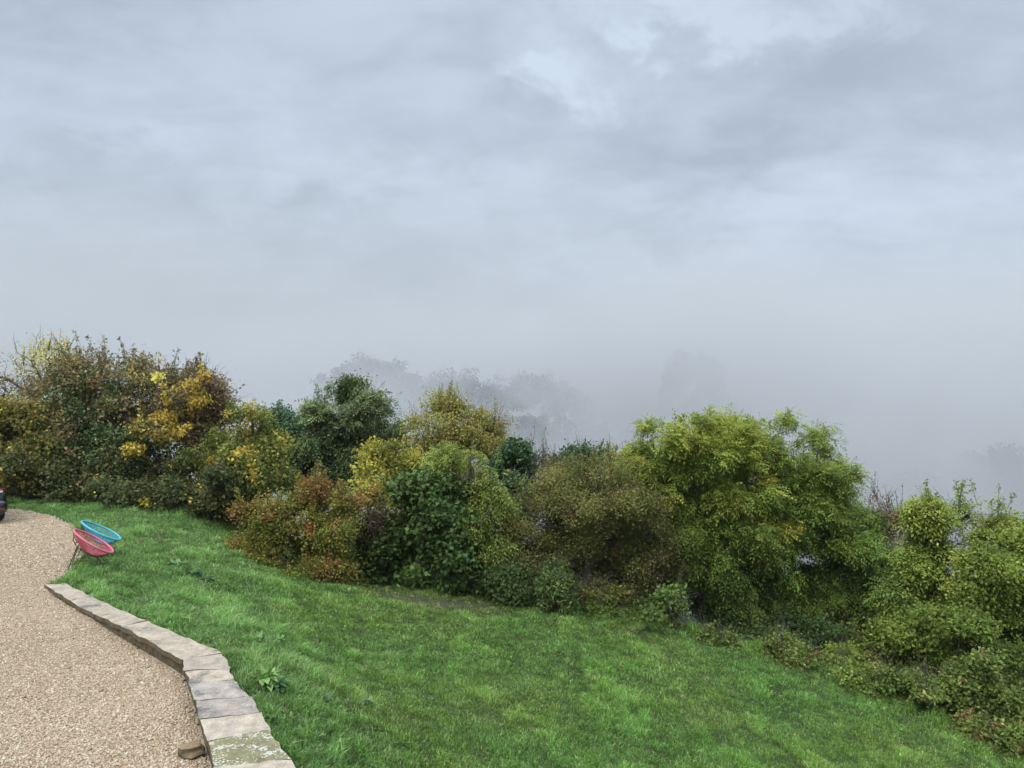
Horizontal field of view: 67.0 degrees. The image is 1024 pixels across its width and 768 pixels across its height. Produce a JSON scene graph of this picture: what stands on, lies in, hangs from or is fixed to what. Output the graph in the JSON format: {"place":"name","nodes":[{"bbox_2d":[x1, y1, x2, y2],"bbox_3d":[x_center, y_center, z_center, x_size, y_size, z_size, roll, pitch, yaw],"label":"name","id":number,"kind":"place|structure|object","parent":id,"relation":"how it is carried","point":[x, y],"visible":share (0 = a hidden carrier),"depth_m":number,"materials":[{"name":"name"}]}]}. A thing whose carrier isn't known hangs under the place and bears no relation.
{"place":"outdoors","nodes":[
{"label":"outdoors","id":0,"kind":"place"},
{"bbox_2d":[0,509,211,767],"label":"gravel terrace","id":1,"kind":"structure","parent":0,"point":[201,740],"depth_m":10.22,"materials":[{"name":"beige gravel"}]},
{"bbox_2d":[0,488,7,519],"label":"parked car","id":2,"kind":"object","parent":1,"relation":"on","point":[3,503],"visible":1,"depth_m":20.18,"materials":[{"name":"black paint"}]},
{"bbox_2d":[68,529,113,568],"bbox_3d":[-8.420,3.294,15.472,0.821,0.831,0.766,-1,1,-22],"label":"lounge chair","id":3,"kind":"object","parent":1,"relation":"on","point":[81,541],"visible":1,"depth_m":15.39,"materials":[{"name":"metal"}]},
{"bbox_2d":[78,520,120,555],"bbox_3d":[-8.787,3.280,16.468,0.841,0.800,0.765,-1,1,-22],"label":"lounge chair","id":4,"kind":"object","parent":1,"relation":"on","point":[104,537],"visible":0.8,"depth_m":16.45,"materials":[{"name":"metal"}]},
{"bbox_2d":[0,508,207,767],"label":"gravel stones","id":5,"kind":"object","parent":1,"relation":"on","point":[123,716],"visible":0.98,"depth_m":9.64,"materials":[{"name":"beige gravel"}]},
{"bbox_2d":[178,741,205,758],"bbox_3d":[-3.281,3.745,7.916,0.266,0.090,0.192,-5,6,-20],"label":"loose stone","id":6,"kind":"object","parent":1,"relation":"on","point":[191,750],"visible":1,"depth_m":7.88,"materials":[{"name":"beige stone"}]},
{"bbox_2d":[0,364,1023,767],"bbox_3d":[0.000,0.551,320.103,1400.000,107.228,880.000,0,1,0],"label":"ground","id":7,"kind":"structure","parent":0,"point":[888,424],"depth_m":294.64,"materials":[{"name":"soil"}]},
{"bbox_2d":[0,440,55,499],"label":"undergrowth shrub","id":8,"kind":"object","parent":7,"relation":"on","point":[16,466],"visible":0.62,"depth_m":24.02,"materials":[{"name":"green plant"}]},
{"bbox_2d":[0,328,82,404],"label":"autumn tree","id":9,"kind":"object","parent":7,"relation":"on","point":[47,349],"visible":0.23,"depth_m":28.24,"materials":[{"name":"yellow plant"}]},
{"bbox_2d":[0,388,85,502],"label":"autumn shrub","id":10,"kind":"object","parent":7,"relation":"on","point":[14,426],"visible":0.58,"depth_m":24.80,"materials":[{"name":"green plant"}]},
{"bbox_2d":[24,442,121,503],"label":"undergrowth shrub","id":11,"kind":"object","parent":7,"relation":"on","point":[59,478],"visible":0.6,"depth_m":24.08,"materials":[{"name":"green plant"}]},
{"bbox_2d":[12,360,177,500],"bbox_3d":[-13.662,1.835,25.448,6.060,5.296,4.218,0,1,0],"label":"ivy clad tree","id":12,"kind":"object","parent":7,"relation":"on","point":[107,438],"visible":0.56,"depth_m":24.65,"materials":[{"name":"green plant"}]},
{"bbox_2d":[74,440,165,509],"bbox_3d":[-12.343,2.991,24.161,3.100,2.442,3.729,0,1,0],"label":"undergrowth shrub","id":13,"kind":"object","parent":7,"relation":"on","point":[118,491],"visible":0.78,"depth_m":23.71,"materials":[{"name":"green plant"}]},
{"bbox_2d":[6,330,253,477],"bbox_3d":[-12.982,1.320,26.205,8.283,6.204,4.891,0,1,-17],"label":"autumn tree","id":14,"kind":"object","parent":7,"relation":"on","point":[146,389],"visible":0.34,"depth_m":25.57,"materials":[{"name":"green plant"}]},
{"bbox_2d":[111,353,219,486],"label":"autumn tree","id":15,"kind":"object","parent":7,"relation":"on","point":[174,423],"visible":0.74,"depth_m":24.69,"materials":[{"name":"yellow plant"}]},
{"bbox_2d":[130,452,205,514],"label":"undergrowth shrub","id":16,"kind":"object","parent":7,"relation":"on","point":[176,486],"visible":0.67,"depth_m":23.57,"materials":[{"name":"green plant"}]},
{"bbox_2d":[44,583,295,767],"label":"stone wall","id":17,"kind":"structure","parent":7,"relation":"on","point":[235,728],"depth_m":8.99,"materials":[{"name":"stone"}]},
{"bbox_2d":[169,558,187,567],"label":"weed plant","id":18,"kind":"object","parent":7,"relation":"on","point":[177,562],"visible":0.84,"depth_m":16.71,"materials":[{"name":"green plant"}]},
{"bbox_2d":[185,568,203,575],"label":"weed plant","id":19,"kind":"object","parent":7,"relation":"on","point":[196,572],"visible":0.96,"depth_m":16.35,"materials":[{"name":"green plant"}]},
{"bbox_2d":[199,574,215,581],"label":"weed plant","id":20,"kind":"object","parent":7,"relation":"on","point":[209,578],"visible":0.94,"depth_m":16.25,"materials":[{"name":"green plant"}]},
{"bbox_2d":[167,353,249,451],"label":"autumn tree","id":21,"kind":"object","parent":7,"relation":"on","point":[211,408],"visible":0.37,"depth_m":25.43,"materials":[{"name":"orange plant"}]},
{"bbox_2d":[174,455,274,527],"bbox_3d":[-8.488,3.247,23.419,2.755,2.406,2.996,1,2,40],"label":"undergrowth shrub","id":22,"kind":"object","parent":7,"relation":"on","point":[217,494],"visible":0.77,"depth_m":22.67,"materials":[{"name":"green plant"}]},
{"bbox_2d":[166,396,301,525],"bbox_3d":[-8.574,2.583,24.085,4.302,4.520,3.896,0,1,0],"label":"autumn tree","id":23,"kind":"object","parent":7,"relation":"on","point":[260,451],"visible":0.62,"depth_m":23.42,"materials":[{"name":"green plant"}]},
{"bbox_2d":[249,629,265,643],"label":"weed plant","id":24,"kind":"object","parent":7,"relation":"on","point":[261,636],"visible":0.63,"depth_m":12.15,"materials":[{"name":"green plant"}]},
{"bbox_2d":[251,663,281,690],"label":"weed plant","id":25,"kind":"object","parent":7,"relation":"on","point":[264,678],"visible":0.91,"depth_m":10.21,"materials":[{"name":"green plant"}]},
{"bbox_2d":[264,675,290,693],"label":"weed plant","id":26,"kind":"object","parent":7,"relation":"on","point":[278,685],"visible":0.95,"depth_m":10.16,"materials":[{"name":"green plant"}]},
{"bbox_2d":[272,634,284,640],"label":"weed plant","id":27,"kind":"object","parent":7,"relation":"on","point":[278,638],"visible":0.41,"depth_m":13.27,"materials":[{"name":"green plant"}]},
{"bbox_2d":[218,459,381,586],"bbox_3d":[-5.658,3.804,20.363,4.563,3.668,3.482,0,1,0],"label":"autumn bush","id":28,"kind":"object","parent":7,"relation":"on","point":[327,544],"visible":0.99,"depth_m":20.09,"materials":[{"name":"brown plant"}]},
{"bbox_2d":[318,693,332,701],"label":"weed plant","id":29,"kind":"object","parent":7,"relation":"on","point":[328,698],"visible":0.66,"depth_m":10.55,"materials":[{"name":"green plant"}]},
{"bbox_2d":[360,698,373,704],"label":"weed plant","id":30,"kind":"object","parent":7,"relation":"on","point":[366,701],"visible":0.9,"depth_m":11.34,"materials":[{"name":"green plant"}]},
{"bbox_2d":[355,475,406,569],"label":"autumn shrub","id":31,"kind":"object","parent":7,"relation":"on","point":[372,525],"visible":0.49,"depth_m":21.03,"materials":[{"name":"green plant"}]},
{"bbox_2d":[348,421,426,511],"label":"yellow sapling","id":32,"kind":"object","parent":7,"relation":"on","point":[374,460],"visible":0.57,"depth_m":23.31,"materials":[{"name":"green plant"}]},
{"bbox_2d":[351,464,503,599],"bbox_3d":[-2.288,4.153,21.024,4.828,4.018,3.302,0,1,0],"label":"broadleaf shrub","id":33,"kind":"object","parent":7,"relation":"on","point":[432,526],"visible":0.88,"depth_m":20.62,"materials":[{"name":"green plant"}]},
{"bbox_2d":[386,378,534,480],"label":"olive tree","id":34,"kind":"object","parent":7,"relation":"on","point":[479,427],"visible":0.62,"depth_m":26.52,"materials":[{"name":"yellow plant"}]},
{"bbox_2d":[401,433,523,591],"bbox_3d":[-1.258,3.638,21.547,3.454,4.756,2.724,1,1,25],"label":"lime tree","id":35,"kind":"object","parent":7,"relation":"on","point":[495,502],"visible":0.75,"depth_m":21.15,"materials":[{"name":"green plant"}]},
{"bbox_2d":[467,552,541,611],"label":"blue green shrub","id":36,"kind":"object","parent":7,"relation":"on","point":[505,583],"visible":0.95,"depth_m":20.13,"materials":[{"name":"green plant"}]},
{"bbox_2d":[482,434,545,541],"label":"ivy clad tree","id":37,"kind":"object","parent":7,"relation":"on","point":[513,451],"visible":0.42,"depth_m":24.18,"materials":[{"name":"green plant"}]},
{"bbox_2d":[7,494,1023,767],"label":"grass","id":38,"kind":"structure","parent":7,"relation":"on","point":[233,604],"depth_m":15.10,"materials":[{"name":"green plant"}]},
{"bbox_2d":[514,421,577,519],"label":"bare tree","id":39,"kind":"object","parent":7,"relation":"on","point":[542,455],"visible":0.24,"depth_m":25.10,"materials":[{"name":"brown plant"}]},
{"bbox_2d":[527,550,584,612],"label":"nettle clump","id":40,"kind":"object","parent":7,"relation":"on","point":[554,586],"visible":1,"depth_m":19.62,"materials":[{"name":"green plant"}]},
{"bbox_2d":[245,515,949,715],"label":"undergrowth","id":41,"kind":"object","parent":7,"relation":"on","point":[746,637],"depth_m":21.29,"materials":[{"name":"green plant"}]},
{"bbox_2d":[256,399,329,550],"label":"green tree","id":42,"kind":"object","parent":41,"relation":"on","point":[284,418],"visible":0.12,"depth_m":29.16,"materials":[{"name":"green plant"}]},
{"bbox_2d":[277,380,402,508],"bbox_3d":[-6.515,3.806,28.453,5.284,7.994,3.857,0,1,0],"label":"green tree","id":43,"kind":"object","parent":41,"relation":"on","point":[332,440],"visible":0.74,"depth_m":28.10,"materials":[{"name":"green plant"}]},
{"bbox_2d":[328,368,417,514],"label":"green tree","id":44,"kind":"object","parent":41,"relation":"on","point":[346,383],"visible":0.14,"depth_m":30.34,"materials":[{"name":"green plant"}]},
{"bbox_2d":[544,434,620,579],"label":"green tree","id":45,"kind":"object","parent":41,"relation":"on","point":[582,448],"visible":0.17,"depth_m":25.06,"materials":[{"name":"green plant"}]},
{"bbox_2d":[575,480,689,599],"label":"green tree","id":46,"kind":"object","parent":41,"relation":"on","point":[623,570],"depth_m":25.04,"materials":[{"name":"green plant"}]},
{"bbox_2d":[844,508,904,635],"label":"green tree","id":47,"kind":"object","parent":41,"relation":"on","point":[883,520],"visible":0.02,"depth_m":24.71,"materials":[{"name":"green plant"}]},
{"bbox_2d":[827,640,924,696],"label":"bramble","id":48,"kind":"object","parent":41,"relation":"on","point":[849,674],"visible":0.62,"depth_m":18.28,"materials":[{"name":"green plant"}]},
{"bbox_2d":[490,439,705,604],"bbox_3d":[2.314,4.049,21.762,6.545,5.375,4.190,0,1,0],"label":"hawthorn","id":49,"kind":"object","parent":7,"relation":"on","point":[586,506],"visible":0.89,"depth_m":21.37,"materials":[{"name":"green plant"}]},
{"bbox_2d":[573,577,638,618],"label":"bramble","id":50,"kind":"object","parent":7,"relation":"on","point":[590,608],"visible":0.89,"depth_m":20.03,"materials":[{"name":"green plant"}]},
{"bbox_2d":[570,569,642,610],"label":"undergrowth shrub","id":51,"kind":"object","parent":7,"relation":"on","point":[611,594],"visible":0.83,"depth_m":20.36,"materials":[{"name":"green plant"}]},
{"bbox_2d":[248,348,1023,639],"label":"woods","id":52,"kind":"object","parent":7,"relation":"on","point":[1003,466],"visible":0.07,"depth_m":156.65,"materials":[{"name":"grey plant"}]},
{"bbox_2d":[620,590,687,631],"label":"bramble","id":53,"kind":"object","parent":7,"relation":"on","point":[670,624],"visible":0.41,"depth_m":19.92,"materials":[{"name":"green plant"}]},
{"bbox_2d":[631,562,700,630],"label":"dogwood shrub","id":54,"kind":"object","parent":7,"relation":"on","point":[670,595],"visible":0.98,"depth_m":19.86,"materials":[{"name":"green plant"}]},
{"bbox_2d":[604,402,809,628],"bbox_3d":[5.720,4.660,23.011,6.232,8.174,4.271,0,1,0],"label":"ash tree","id":55,"kind":"object","parent":7,"relation":"on","point":[689,470],"visible":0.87,"depth_m":22.37,"materials":[{"name":"green plant"}]},
{"bbox_2d":[690,609,744,649],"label":"bramble","id":56,"kind":"object","parent":7,"relation":"on","point":[711,636],"visible":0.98,"depth_m":19.33,"materials":[{"name":"green plant"}]},
{"bbox_2d":[704,600,786,641],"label":"undergrowth shrub","id":57,"kind":"object","parent":7,"relation":"on","point":[728,621],"visible":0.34,"depth_m":22.22,"materials":[{"name":"green plant"}]},
{"bbox_2d":[728,617,809,658],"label":"bramble","id":58,"kind":"object","parent":7,"relation":"on","point":[789,640],"visible":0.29,"depth_m":19.40,"materials":[{"name":"green plant"}]},
{"bbox_2d":[757,617,835,670],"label":"bramble","id":59,"kind":"object","parent":7,"relation":"on","point":[787,655],"visible":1,"depth_m":18.89,"materials":[{"name":"green plant"}]},
{"bbox_2d":[696,407,902,636],"bbox_3d":[8.955,5.446,24.320,7.029,9.685,4.803,0,1,0],"label":"ash tree","id":60,"kind":"object","parent":7,"relation":"on","point":[840,538],"visible":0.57,"depth_m":23.38,"materials":[{"name":"green plant"}]},
{"bbox_2d":[760,602,863,655],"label":"undergrowth shrub","id":61,"kind":"object","parent":7,"relation":"on","point":[828,631],"visible":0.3,"depth_m":21.80,"materials":[{"name":"green plant"}]},
{"bbox_2d":[804,630,850,669],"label":"bramble","id":62,"kind":"object","parent":7,"relation":"on","point":[828,661],"visible":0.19,"depth_m":19.29,"materials":[{"name":"green plant"}]},
{"bbox_2d":[818,607,910,683],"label":"ash sapling","id":63,"kind":"object","parent":7,"relation":"on","point":[856,646],"visible":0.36,"depth_m":20.13,"materials":[{"name":"green plant"}]},
{"bbox_2d":[862,472,910,579],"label":"bare tree","id":64,"kind":"object","parent":7,"relation":"on","point":[891,520],"visible":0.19,"depth_m":26.08,"materials":[{"name":"brown plant"}]},
{"bbox_2d":[862,589,946,700],"bbox_3d":[10.454,7.351,20.316,3.231,3.951,2.181,-1,2,-34],"label":"undergrowth shrub","id":65,"kind":"object","parent":7,"relation":"on","point":[897,634],"visible":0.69,"depth_m":19.76,"materials":[{"name":"green plant"}]},
{"bbox_2d":[861,641,954,709],"bbox_3d":[9.204,6.857,18.192,1.981,1.769,2.390,1,1,23],"label":"bramble","id":66,"kind":"object","parent":7,"relation":"on","point":[917,686],"visible":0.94,"depth_m":17.58,"materials":[{"name":"green plant"}]},
{"bbox_2d":[862,477,1023,643],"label":"robinia","id":67,"kind":"object","parent":7,"relation":"on","point":[929,520],"visible":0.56,"depth_m":20.55,"materials":[{"name":"green plant"}]},
{"bbox_2d":[908,657,985,718],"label":"bramble","id":68,"kind":"object","parent":7,"relation":"on","point":[947,710],"visible":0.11,"depth_m":17.82,"materials":[{"name":"green plant"}]},
{"bbox_2d":[888,602,1013,685],"bbox_3d":[11.289,7.264,19.655,2.889,4.180,3.427,1,2,44],"label":"undergrowth shrub","id":69,"kind":"object","parent":7,"relation":"on","point":[970,627],"visible":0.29,"depth_m":18.80,"materials":[{"name":"green plant"}]},
{"bbox_2d":[927,632,1016,714],"bbox_3d":[10.443,7.105,17.787,1.915,2.835,1.945,0,1,0],"label":"bramble","id":70,"kind":"object","parent":7,"relation":"on","point":[969,678],"visible":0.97,"depth_m":17.40,"materials":[{"name":"green plant"}]},
{"bbox_2d":[943,700,1007,750],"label":"bramble","id":71,"kind":"object","parent":7,"relation":"on","point":[970,725],"visible":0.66,"depth_m":16.66,"materials":[{"name":"green plant"}]},
{"bbox_2d":[930,512,1023,646],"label":"shrub","id":72,"kind":"object","parent":7,"relation":"on","point":[988,578],"visible":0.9,"depth_m":19.36,"materials":[{"name":"green plant"}]},
{"bbox_2d":[938,632,1023,717],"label":"undergrowth shrub","id":73,"kind":"object","parent":7,"relation":"on","point":[1015,660],"visible":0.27,"depth_m":18.53,"materials":[{"name":"green plant"}]},
{"bbox_2d":[951,697,1023,758],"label":"bramble","id":74,"kind":"object","parent":7,"relation":"on","point":[1011,745],"visible":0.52,"depth_m":16.35,"materials":[{"name":"green plant"}]},
{"bbox_2d":[971,663,1023,723],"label":"bramble","id":75,"kind":"object","parent":7,"relation":"on","point":[1011,704],"visible":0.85,"depth_m":16.90,"materials":[{"name":"green plant"}]},
{"bbox_2d":[976,710,1023,759],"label":"bramble","id":76,"kind":"object","parent":7,"relation":"on","point":[1021,745],"visible":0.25,"depth_m":16.31,"materials":[{"name":"green plant"}]},
{"bbox_2d":[0,0,1023,373],"label":"sky","id":77,"kind":"structure","parent":0,"point":[759,185],"materials":[{"name":"grey"}]}
]}

